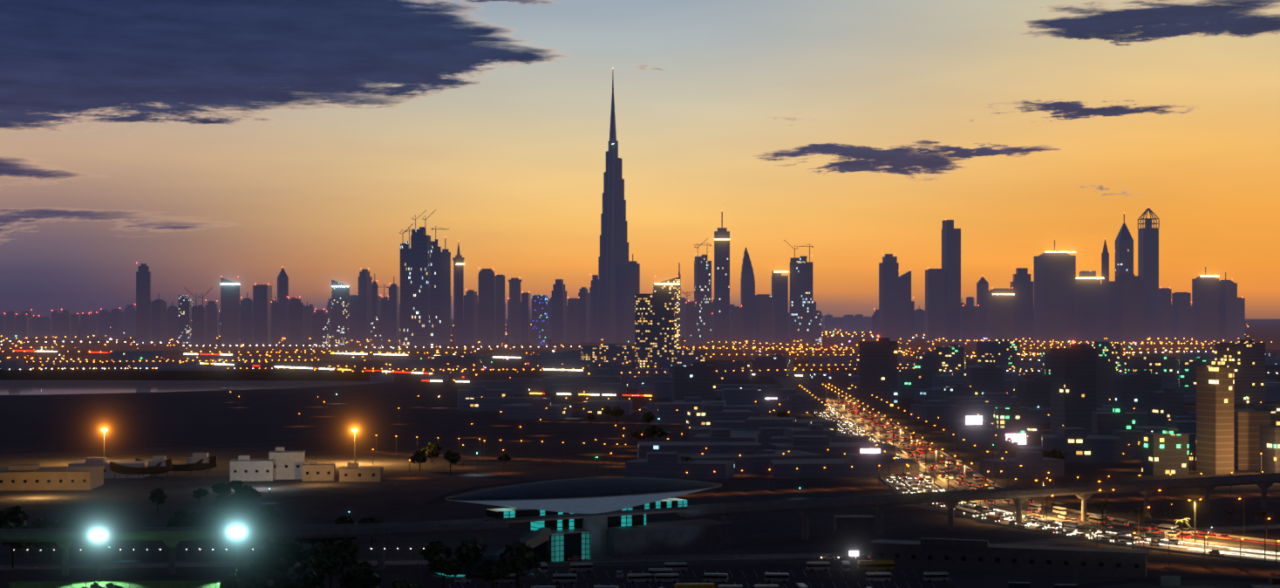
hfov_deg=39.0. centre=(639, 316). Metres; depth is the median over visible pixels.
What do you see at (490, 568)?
tree
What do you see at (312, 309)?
tower
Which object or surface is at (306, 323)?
tower
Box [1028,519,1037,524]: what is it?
car
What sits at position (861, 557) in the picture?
car
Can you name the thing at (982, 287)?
tower
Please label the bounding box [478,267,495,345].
tower
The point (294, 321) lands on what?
tower
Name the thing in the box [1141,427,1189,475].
building
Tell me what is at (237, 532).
floodlight mast
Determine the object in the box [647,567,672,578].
minibus
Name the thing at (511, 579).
minibus
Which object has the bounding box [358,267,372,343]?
tower
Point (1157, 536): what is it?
minibus
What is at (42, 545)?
tree
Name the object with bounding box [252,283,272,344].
tower
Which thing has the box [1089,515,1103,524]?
minibus
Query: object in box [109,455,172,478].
dhow
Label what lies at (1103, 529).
suv
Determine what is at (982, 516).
car
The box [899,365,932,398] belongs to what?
building
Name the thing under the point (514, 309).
tower
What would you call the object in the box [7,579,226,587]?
sports pitch grass
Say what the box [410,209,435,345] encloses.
tower
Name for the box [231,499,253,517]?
tree
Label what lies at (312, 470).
house
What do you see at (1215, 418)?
building
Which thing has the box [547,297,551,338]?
tower
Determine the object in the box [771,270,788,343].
tower
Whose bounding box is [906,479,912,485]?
minibus
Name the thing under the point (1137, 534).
suv
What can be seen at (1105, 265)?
tower
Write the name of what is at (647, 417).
tree
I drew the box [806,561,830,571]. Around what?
minibus
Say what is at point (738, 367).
building
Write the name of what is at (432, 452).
tree
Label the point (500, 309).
tower
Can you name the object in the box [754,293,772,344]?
tower
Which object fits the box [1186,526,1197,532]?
suv
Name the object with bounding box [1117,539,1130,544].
car
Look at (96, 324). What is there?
tower
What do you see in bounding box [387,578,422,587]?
tree
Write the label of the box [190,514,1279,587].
lot sheds
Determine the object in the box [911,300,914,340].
tower
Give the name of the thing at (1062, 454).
tree
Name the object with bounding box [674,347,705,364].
building
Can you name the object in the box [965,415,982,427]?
billboard
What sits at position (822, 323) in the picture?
tower
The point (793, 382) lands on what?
highway road
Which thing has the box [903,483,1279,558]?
highway light trails
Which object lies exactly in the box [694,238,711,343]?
tower
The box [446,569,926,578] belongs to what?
parking bay lines
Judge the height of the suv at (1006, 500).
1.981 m
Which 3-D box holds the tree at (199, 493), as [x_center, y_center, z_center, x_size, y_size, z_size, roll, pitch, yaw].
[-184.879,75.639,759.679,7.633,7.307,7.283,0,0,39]
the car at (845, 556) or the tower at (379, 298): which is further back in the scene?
the tower at (379, 298)
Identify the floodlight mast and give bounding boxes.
[92,533,104,579]
[231,531,243,579]
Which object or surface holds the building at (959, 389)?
on the ground at (150, 424)
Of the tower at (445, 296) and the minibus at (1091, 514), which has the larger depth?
the tower at (445, 296)
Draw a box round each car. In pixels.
[568,555,582,560]
[820,554,835,559]
[837,554,852,559]
[855,554,869,559]
[937,502,945,507]
[976,514,986,518]
[988,506,997,510]
[998,510,1007,515]
[1000,515,1008,520]
[1005,514,1013,518]
[1008,519,1016,524]
[1019,521,1029,526]
[1026,498,1033,503]
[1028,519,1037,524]
[1030,508,1039,512]
[1035,524,1046,530]
[1055,528,1063,532]
[1059,531,1070,535]
[1066,530,1075,535]
[1110,535,1117,540]
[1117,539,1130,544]
[1120,531,1130,535]
[1139,535,1150,541]
[1149,540,1163,545]
[1195,532,1206,537]
[1208,548,1223,554]
[1217,533,1231,538]
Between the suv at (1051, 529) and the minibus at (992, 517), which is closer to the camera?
the suv at (1051, 529)
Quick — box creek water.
[0,379,381,394]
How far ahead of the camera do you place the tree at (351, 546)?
548.41 m
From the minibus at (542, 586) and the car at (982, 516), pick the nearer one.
the minibus at (542, 586)
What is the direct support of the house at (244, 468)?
on the ground at (150, 424)
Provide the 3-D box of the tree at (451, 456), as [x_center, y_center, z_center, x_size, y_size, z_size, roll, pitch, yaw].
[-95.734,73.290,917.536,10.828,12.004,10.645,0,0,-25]
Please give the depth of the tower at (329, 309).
6655.18 m
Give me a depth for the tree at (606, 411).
1394.95 m
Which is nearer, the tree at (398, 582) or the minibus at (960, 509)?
the tree at (398, 582)
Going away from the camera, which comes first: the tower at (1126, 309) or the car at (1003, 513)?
the car at (1003, 513)
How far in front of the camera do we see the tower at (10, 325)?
6199.22 m
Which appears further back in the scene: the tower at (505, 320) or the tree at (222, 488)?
the tower at (505, 320)
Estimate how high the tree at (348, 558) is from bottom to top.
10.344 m
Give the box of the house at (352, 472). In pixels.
[338,462,383,481]
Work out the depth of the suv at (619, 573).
547.21 m
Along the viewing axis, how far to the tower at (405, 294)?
4951.65 m
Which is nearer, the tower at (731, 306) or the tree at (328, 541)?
the tree at (328, 541)
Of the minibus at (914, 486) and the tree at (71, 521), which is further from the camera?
the minibus at (914, 486)
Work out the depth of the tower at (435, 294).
4953.06 m
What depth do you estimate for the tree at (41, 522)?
614.85 m
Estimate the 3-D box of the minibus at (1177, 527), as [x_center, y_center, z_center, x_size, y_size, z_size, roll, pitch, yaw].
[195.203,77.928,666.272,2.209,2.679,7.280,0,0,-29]
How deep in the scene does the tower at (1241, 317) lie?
6233.54 m
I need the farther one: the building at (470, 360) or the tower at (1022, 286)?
the tower at (1022, 286)
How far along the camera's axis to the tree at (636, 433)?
1116.88 m
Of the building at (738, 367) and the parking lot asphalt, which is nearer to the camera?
the parking lot asphalt
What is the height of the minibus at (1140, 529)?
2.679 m
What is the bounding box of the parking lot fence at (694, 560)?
[417,555,959,587]
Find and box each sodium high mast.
[101,428,107,456]
[352,428,358,462]
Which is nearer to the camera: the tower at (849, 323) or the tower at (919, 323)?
the tower at (919, 323)
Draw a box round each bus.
[674,582,715,587]
[857,558,894,571]
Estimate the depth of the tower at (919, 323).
6546.31 m
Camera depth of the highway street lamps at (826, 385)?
874.27 m
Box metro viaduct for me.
[0,472,1279,575]
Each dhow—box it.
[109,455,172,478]
[136,452,217,475]
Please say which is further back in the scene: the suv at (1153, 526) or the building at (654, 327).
the building at (654, 327)
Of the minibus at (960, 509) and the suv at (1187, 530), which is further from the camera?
the minibus at (960, 509)
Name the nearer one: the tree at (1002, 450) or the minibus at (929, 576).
the minibus at (929, 576)
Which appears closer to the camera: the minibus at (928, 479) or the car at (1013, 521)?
the car at (1013, 521)
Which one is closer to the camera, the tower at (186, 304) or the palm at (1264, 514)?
the palm at (1264, 514)
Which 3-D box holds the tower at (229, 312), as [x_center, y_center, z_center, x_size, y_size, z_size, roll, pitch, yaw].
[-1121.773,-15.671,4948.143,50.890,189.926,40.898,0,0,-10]
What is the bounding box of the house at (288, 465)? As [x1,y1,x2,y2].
[268,446,305,479]
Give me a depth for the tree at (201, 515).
653.16 m
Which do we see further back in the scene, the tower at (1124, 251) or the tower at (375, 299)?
the tower at (1124, 251)
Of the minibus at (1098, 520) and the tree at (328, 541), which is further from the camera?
the minibus at (1098, 520)
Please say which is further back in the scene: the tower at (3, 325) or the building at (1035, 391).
the tower at (3, 325)
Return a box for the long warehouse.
[870,537,1149,578]
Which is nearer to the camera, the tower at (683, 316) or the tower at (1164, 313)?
the tower at (1164, 313)
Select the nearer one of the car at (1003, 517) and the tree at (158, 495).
the car at (1003, 517)
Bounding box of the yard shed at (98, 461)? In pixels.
[68,456,150,477]
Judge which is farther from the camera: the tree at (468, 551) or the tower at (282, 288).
the tower at (282, 288)
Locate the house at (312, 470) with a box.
[301,459,335,481]
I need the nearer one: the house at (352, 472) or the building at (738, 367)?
the house at (352, 472)
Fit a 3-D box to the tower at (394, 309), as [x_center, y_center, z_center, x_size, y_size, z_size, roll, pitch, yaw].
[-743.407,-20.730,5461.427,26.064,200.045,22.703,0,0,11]
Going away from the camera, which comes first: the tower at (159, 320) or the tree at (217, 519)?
the tree at (217, 519)
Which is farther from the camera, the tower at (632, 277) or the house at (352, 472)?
the tower at (632, 277)
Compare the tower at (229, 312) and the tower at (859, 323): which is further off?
the tower at (859, 323)
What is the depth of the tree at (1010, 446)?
971.72 m
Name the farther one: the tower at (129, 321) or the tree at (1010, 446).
the tower at (129, 321)
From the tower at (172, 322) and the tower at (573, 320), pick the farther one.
the tower at (172, 322)
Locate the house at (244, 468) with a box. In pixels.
[229,455,274,481]
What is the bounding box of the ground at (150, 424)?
[0,319,1279,587]
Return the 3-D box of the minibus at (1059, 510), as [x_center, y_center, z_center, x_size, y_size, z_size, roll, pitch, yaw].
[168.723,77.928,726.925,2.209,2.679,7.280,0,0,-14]
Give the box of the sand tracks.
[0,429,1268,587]
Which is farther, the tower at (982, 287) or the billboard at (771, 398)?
the tower at (982, 287)
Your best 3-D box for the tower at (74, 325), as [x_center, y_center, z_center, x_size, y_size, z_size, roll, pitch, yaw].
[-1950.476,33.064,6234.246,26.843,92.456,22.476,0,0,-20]
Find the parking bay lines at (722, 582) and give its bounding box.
[449,580,934,587]
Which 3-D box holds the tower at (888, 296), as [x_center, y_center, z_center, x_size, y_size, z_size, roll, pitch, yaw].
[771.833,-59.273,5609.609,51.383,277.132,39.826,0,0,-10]
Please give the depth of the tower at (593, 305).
5615.18 m
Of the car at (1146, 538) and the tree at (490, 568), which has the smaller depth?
the tree at (490, 568)
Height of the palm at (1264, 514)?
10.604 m
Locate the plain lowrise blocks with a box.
[0,350,1279,479]
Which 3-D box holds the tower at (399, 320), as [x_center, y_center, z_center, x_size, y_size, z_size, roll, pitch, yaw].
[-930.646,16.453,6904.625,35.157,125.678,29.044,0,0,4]
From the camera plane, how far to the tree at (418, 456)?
930.99 m
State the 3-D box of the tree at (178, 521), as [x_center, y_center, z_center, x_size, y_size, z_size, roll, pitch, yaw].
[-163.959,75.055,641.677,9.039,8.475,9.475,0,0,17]
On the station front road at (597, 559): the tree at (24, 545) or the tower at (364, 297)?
the tree at (24, 545)
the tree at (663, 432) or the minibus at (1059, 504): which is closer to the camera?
the minibus at (1059, 504)
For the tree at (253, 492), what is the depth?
745.23 m
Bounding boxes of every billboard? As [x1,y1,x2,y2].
[764,397,777,399]
[848,549,858,565]
[859,447,880,453]
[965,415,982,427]
[1005,432,1026,444]
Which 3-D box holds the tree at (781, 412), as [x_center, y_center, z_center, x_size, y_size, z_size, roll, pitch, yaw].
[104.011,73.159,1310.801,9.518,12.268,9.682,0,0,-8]
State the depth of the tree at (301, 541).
606.61 m
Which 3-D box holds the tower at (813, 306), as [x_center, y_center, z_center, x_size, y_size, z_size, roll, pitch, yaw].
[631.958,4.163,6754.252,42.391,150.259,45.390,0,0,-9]
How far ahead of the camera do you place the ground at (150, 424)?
999.12 m
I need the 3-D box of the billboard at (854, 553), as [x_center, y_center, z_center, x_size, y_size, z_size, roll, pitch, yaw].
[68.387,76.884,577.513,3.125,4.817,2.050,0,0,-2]
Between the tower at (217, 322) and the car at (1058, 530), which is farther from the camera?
the tower at (217, 322)
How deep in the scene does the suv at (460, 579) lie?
535.89 m
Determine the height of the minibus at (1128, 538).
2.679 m
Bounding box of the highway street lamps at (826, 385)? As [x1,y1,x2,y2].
[799,383,1270,563]
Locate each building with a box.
[430,353,493,369]
[580,343,632,366]
[634,291,674,367]
[670,361,715,401]
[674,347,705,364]
[716,360,752,379]
[755,354,793,376]
[810,370,851,394]
[857,357,858,374]
[858,334,898,410]
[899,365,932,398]
[914,352,939,374]
[934,344,966,374]
[940,382,971,400]
[966,363,1004,395]
[976,339,1019,372]
[993,402,1028,435]
[1016,375,1050,407]
[1041,352,1050,379]
[1049,340,1096,435]
[1086,340,1120,372]
[1091,407,1135,435]
[1096,358,1116,406]
[1114,369,1161,408]
[1123,353,1176,382]
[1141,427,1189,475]
[1146,387,1184,426]
[1178,356,1213,386]
[1196,360,1234,474]
[1214,339,1265,403]
[1233,404,1279,469]
[1259,425,1279,473]
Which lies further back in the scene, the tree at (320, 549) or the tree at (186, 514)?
the tree at (186, 514)
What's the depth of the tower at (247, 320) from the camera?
5234.34 m
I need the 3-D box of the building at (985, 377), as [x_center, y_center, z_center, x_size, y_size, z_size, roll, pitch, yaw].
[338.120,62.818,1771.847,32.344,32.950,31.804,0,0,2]
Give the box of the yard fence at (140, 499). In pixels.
[10,478,408,504]
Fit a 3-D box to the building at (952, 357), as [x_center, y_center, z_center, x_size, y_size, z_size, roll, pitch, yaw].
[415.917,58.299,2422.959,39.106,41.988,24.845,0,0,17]
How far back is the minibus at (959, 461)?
959.38 m
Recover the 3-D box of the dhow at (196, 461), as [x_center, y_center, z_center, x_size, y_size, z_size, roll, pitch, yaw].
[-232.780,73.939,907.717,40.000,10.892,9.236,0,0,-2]
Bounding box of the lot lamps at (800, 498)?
[108,487,1212,566]
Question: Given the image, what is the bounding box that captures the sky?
[0,0,1279,319]
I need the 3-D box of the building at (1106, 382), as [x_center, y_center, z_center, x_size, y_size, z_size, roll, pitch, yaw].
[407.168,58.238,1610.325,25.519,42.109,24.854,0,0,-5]
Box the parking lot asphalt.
[415,564,950,587]
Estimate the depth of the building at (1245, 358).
1648.31 m
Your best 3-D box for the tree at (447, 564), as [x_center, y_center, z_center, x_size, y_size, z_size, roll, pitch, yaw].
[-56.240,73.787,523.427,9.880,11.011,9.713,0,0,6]
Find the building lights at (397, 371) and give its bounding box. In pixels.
[14,349,1036,429]
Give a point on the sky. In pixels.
(198, 143)
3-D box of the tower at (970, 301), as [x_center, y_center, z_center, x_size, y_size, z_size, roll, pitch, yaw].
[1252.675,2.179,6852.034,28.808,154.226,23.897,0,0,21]
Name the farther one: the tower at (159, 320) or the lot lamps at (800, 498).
the tower at (159, 320)
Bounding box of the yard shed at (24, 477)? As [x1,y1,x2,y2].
[0,463,104,490]
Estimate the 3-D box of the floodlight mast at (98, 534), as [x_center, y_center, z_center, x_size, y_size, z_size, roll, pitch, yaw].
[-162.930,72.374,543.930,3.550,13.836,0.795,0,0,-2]
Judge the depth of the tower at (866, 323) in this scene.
9011.28 m
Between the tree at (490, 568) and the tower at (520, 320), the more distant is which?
the tower at (520, 320)
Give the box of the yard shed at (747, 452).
[742,449,754,454]
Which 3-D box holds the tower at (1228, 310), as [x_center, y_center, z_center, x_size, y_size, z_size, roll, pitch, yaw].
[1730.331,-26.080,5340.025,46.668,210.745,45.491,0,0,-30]
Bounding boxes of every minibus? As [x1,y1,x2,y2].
[491,573,515,584]
[530,585,556,587]
[537,561,547,572]
[552,573,577,583]
[570,562,592,571]
[592,585,619,587]
[626,572,652,583]
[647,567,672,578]
[654,572,679,583]
[663,562,687,571]
[702,572,728,582]
[717,584,743,587]
[753,584,779,587]
[764,571,789,582]
[796,582,808,587]
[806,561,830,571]
[841,560,850,571]
[865,571,891,582]
[895,483,901,490]
[900,486,907,493]
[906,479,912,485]
[911,483,918,489]
[917,476,924,482]
[918,448,923,453]
[923,571,948,581]
[925,476,931,482]
[945,461,951,467]
[955,506,967,514]
[956,459,962,465]
[963,503,975,510]
[965,509,978,517]
[973,474,980,480]
[975,504,987,511]
[986,513,1000,522]
[1028,503,1041,510]
[1037,517,1053,527]
[1051,502,1064,508]
[1052,505,1066,514]
[1062,520,1077,527]
[1063,523,1080,531]
[1078,525,1096,534]
[1087,512,1102,520]
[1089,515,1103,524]
[1112,517,1129,526]
[1117,534,1137,544]
[1132,525,1151,532]
[1144,531,1164,540]
[1157,524,1176,531]
[1160,523,1178,529]
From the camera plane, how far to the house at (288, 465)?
881.13 m
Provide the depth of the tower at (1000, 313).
4985.09 m
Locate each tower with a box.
[0,313,6,338]
[6,311,15,340]
[15,313,28,339]
[20,309,34,337]
[31,314,41,338]
[41,316,51,338]
[51,309,61,339]
[61,308,70,340]
[70,313,78,339]
[80,312,92,339]
[90,309,99,337]
[99,308,110,339]
[110,306,123,340]
[122,303,136,337]
[136,262,151,344]
[151,293,166,343]
[166,311,167,338]
[167,301,177,342]
[177,313,178,340]
[178,294,193,343]
[183,286,212,345]
[204,300,216,343]
[215,304,218,340]
[218,310,220,337]
[220,276,239,345]
[239,303,240,338]
[240,292,252,343]
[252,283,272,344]
[270,297,279,345]
[277,267,288,342]
[285,296,302,345]
[302,301,311,342]
[309,304,314,339]
[312,311,329,347]
[314,308,325,313]
[326,298,331,338]
[331,279,349,347]
[349,293,358,298]
[349,298,358,343]
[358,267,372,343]
[370,315,381,348]
[372,273,378,319]
[376,284,389,344]
[378,295,381,316]
[388,276,399,342]
[399,223,423,345]
[399,304,400,337]
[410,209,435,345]
[429,225,448,345]
[441,238,450,344]
[450,295,451,340]
[452,243,464,344]
[463,288,477,343]
[477,303,478,339]
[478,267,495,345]
[495,273,504,344]
[504,303,505,338]
[507,299,509,340]
[508,277,521,343]
[520,301,521,340]
[521,291,531,342]
[531,294,547,345]
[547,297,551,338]
[551,279,566,342]
[566,305,567,340]
[567,296,579,343]
[578,286,589,342]
[589,273,598,341]
[625,253,639,343]
[653,275,680,348]
[677,262,680,348]
[680,289,699,345]
[680,297,686,337]
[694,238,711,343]
[711,298,714,337]
[711,313,713,338]
[714,210,729,343]
[729,304,735,339]
[730,305,742,344]
[740,246,755,341]
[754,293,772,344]
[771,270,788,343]
[783,239,813,343]
[788,312,789,338]
[812,299,816,337]
[814,310,822,344]
[822,315,823,332]
[823,312,832,332]
[832,317,843,332]
[842,314,856,332]
[854,313,863,332]
[863,316,869,332]
[869,316,871,332]
[871,308,878,339]
[878,252,898,341]
[898,269,911,341]
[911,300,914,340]
[914,305,925,338]
[925,267,945,342]
[941,218,960,342]
[960,305,979,342]
[966,296,974,306]
[976,275,988,340]
[987,288,1014,340]
[1010,266,1033,342]
[1033,239,1075,344]
[1075,271,1103,343]
[1101,238,1109,340]
[1109,273,1144,345]
[1115,212,1133,276]
[1137,206,1159,340]
[1157,286,1171,341]
[1171,292,1191,341]
[1191,266,1219,344]
[1191,301,1191,337]
[1218,272,1237,341]
[1237,296,1245,339]
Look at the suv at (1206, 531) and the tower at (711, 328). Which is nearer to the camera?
the suv at (1206, 531)
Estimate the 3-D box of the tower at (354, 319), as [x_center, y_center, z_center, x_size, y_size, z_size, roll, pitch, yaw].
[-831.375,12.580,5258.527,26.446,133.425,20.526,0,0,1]
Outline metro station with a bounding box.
[435,476,731,577]
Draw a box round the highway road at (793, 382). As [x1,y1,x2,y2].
[735,343,1279,565]
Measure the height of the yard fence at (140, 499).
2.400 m
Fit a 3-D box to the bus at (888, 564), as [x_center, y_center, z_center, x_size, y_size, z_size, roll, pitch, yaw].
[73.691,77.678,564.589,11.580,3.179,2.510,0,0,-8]
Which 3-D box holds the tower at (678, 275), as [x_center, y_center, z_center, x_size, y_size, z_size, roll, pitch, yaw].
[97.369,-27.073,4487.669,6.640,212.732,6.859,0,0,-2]
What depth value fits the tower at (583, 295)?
5566.82 m
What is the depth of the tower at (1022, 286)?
5496.98 m
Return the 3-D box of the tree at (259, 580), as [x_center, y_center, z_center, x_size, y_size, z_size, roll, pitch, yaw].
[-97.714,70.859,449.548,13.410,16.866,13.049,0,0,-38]
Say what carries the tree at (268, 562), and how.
on the ground at (150, 424)
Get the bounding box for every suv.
[454,576,471,584]
[615,570,623,578]
[966,481,973,486]
[980,510,990,516]
[986,499,994,503]
[1002,498,1010,503]
[1045,527,1057,533]
[1048,522,1061,528]
[1058,513,1068,518]
[1078,532,1092,538]
[1082,531,1095,537]
[1097,526,1109,533]
[1100,536,1114,541]
[1130,533,1140,539]
[1145,523,1157,528]
[1164,531,1178,537]
[1166,537,1181,544]
[1176,531,1191,538]
[1179,527,1191,533]
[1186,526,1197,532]
[1200,529,1215,535]
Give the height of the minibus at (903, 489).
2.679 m
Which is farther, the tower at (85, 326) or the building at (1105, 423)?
the tower at (85, 326)
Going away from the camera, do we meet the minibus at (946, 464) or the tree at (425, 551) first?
the tree at (425, 551)
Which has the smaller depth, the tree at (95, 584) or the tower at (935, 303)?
the tree at (95, 584)
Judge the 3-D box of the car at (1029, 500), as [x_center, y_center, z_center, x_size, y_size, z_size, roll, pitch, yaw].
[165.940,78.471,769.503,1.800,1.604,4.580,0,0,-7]
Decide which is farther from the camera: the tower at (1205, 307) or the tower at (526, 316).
the tower at (526, 316)
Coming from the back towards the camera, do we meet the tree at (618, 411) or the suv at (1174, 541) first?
the tree at (618, 411)
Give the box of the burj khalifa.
[596,68,628,342]
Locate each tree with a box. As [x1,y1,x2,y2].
[0,504,29,550]
[0,520,36,567]
[28,517,54,528]
[33,524,59,560]
[54,512,88,528]
[81,581,123,587]
[83,541,108,566]
[148,487,167,512]
[166,516,194,526]
[170,507,198,523]
[192,487,208,504]
[195,508,215,524]
[197,510,226,526]
[205,538,228,553]
[211,482,231,494]
[211,493,235,515]
[219,568,275,587]
[225,538,255,565]
[227,479,243,492]
[230,491,255,502]
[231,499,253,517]
[235,484,262,503]
[243,504,280,539]
[247,545,297,578]
[263,537,298,559]
[267,571,295,587]
[269,541,293,577]
[288,566,327,587]
[289,541,308,577]
[293,555,324,575]
[294,537,308,546]
[301,540,332,560]
[306,537,335,548]
[315,553,343,587]
[328,537,359,576]
[334,515,354,524]
[335,544,358,573]
[337,560,381,587]
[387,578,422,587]
[408,449,426,469]
[418,540,448,559]
[421,441,442,462]
[425,448,440,463]
[426,544,454,575]
[428,552,463,587]
[442,449,461,472]
[454,537,487,578]
[476,555,510,587]
[497,453,511,464]
[499,544,541,584]
[501,539,534,587]
[585,412,595,420]
[602,408,612,419]
[607,406,625,423]
[630,428,645,441]
[641,410,656,426]
[642,424,660,437]
[656,427,668,441]
[776,408,790,416]
[1000,436,1020,457]
[1000,448,1015,456]
[1041,447,1060,458]
[1055,448,1067,461]
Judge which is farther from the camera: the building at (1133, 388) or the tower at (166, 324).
the tower at (166, 324)
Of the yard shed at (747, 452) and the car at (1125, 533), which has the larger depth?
the yard shed at (747, 452)
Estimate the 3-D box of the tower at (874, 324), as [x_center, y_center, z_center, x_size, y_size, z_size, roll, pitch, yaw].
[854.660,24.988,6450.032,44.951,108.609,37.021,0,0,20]
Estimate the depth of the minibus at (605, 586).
513.77 m
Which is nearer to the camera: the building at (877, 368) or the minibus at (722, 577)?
the minibus at (722, 577)
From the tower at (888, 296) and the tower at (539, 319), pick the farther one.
the tower at (888, 296)
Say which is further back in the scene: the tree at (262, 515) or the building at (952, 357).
the building at (952, 357)
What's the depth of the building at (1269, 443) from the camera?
909.31 m
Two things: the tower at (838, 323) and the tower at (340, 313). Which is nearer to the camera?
the tower at (340, 313)
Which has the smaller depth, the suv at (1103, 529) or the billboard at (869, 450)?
the suv at (1103, 529)
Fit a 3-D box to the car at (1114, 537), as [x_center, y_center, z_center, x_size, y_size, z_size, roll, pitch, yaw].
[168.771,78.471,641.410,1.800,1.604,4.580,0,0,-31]
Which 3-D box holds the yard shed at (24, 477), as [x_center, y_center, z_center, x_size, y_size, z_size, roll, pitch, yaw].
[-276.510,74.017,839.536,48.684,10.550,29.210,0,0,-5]
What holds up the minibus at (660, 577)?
on the parking lot asphalt
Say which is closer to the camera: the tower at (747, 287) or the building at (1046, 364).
the building at (1046, 364)
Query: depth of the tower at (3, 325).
6522.59 m
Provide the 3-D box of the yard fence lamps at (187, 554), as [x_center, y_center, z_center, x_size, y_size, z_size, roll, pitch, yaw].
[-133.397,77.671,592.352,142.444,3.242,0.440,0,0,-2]
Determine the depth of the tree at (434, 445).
983.72 m
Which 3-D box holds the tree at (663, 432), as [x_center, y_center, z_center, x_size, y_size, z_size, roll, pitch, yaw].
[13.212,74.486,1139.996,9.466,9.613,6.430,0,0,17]
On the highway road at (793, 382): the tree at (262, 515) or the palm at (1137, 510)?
the palm at (1137, 510)
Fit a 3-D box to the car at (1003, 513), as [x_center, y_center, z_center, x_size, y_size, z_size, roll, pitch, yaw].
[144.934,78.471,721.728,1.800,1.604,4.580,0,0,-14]
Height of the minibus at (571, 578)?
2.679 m
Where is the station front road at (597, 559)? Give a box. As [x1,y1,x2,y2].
[0,523,1279,569]
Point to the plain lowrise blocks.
(728, 428)
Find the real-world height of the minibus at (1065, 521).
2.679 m
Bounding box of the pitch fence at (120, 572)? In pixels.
[10,565,239,587]
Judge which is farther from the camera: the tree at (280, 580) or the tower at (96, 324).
the tower at (96, 324)
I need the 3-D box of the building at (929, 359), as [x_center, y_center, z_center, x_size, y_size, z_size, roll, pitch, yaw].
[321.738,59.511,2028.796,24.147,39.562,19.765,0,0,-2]
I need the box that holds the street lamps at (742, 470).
[229,382,1279,572]
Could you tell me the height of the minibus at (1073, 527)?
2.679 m
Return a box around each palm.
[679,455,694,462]
[1088,502,1113,526]
[1126,506,1150,533]
[1172,517,1191,540]
[1223,509,1239,533]
[1252,510,1276,538]
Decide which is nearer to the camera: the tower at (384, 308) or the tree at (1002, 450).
the tree at (1002, 450)
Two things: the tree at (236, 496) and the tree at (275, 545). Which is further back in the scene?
the tree at (236, 496)
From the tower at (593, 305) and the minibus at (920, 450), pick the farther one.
the tower at (593, 305)
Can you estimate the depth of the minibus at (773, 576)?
538.72 m
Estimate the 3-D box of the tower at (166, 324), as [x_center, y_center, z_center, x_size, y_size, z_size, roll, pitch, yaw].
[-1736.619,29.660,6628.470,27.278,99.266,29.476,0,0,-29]
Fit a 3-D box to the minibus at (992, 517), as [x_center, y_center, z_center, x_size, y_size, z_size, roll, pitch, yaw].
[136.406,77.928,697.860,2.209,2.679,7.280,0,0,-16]
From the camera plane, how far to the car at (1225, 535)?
644.40 m
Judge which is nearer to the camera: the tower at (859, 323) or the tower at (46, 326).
the tower at (46, 326)
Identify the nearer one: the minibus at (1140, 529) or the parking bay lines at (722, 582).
the parking bay lines at (722, 582)
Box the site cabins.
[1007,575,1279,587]
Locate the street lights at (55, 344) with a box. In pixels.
[0,324,1277,389]
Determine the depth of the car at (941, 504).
752.14 m
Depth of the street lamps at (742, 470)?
934.89 m
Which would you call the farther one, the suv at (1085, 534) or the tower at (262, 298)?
the tower at (262, 298)
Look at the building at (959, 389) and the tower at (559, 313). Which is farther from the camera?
the tower at (559, 313)
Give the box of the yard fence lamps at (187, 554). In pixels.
[13,547,424,559]
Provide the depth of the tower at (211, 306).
5233.58 m
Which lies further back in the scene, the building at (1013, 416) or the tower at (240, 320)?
the tower at (240, 320)
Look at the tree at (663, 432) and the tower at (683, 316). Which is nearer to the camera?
the tree at (663, 432)
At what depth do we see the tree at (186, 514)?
653.83 m
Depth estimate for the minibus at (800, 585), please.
516.26 m
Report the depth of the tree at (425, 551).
562.19 m
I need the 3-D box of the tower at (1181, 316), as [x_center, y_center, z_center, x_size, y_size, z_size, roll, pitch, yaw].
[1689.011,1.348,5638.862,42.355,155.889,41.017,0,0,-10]
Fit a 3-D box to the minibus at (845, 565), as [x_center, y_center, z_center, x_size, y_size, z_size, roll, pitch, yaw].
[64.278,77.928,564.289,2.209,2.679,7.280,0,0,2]
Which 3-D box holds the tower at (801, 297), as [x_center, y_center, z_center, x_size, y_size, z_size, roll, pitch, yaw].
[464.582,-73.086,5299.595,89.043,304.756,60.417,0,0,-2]
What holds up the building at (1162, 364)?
on the ground at (150, 424)
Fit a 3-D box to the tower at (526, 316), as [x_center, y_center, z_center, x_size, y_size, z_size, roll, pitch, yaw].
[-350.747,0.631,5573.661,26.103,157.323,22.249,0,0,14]
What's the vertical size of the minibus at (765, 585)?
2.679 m
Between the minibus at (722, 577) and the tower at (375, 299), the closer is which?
the minibus at (722, 577)
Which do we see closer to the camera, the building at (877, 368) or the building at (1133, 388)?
the building at (1133, 388)
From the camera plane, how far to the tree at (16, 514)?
613.25 m
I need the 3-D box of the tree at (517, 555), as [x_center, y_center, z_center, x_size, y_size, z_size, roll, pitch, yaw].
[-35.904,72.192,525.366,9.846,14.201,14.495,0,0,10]
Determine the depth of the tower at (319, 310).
5839.22 m
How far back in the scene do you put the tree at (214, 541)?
603.37 m
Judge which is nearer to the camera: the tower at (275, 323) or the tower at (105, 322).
the tower at (275, 323)
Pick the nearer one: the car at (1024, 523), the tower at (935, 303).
the car at (1024, 523)

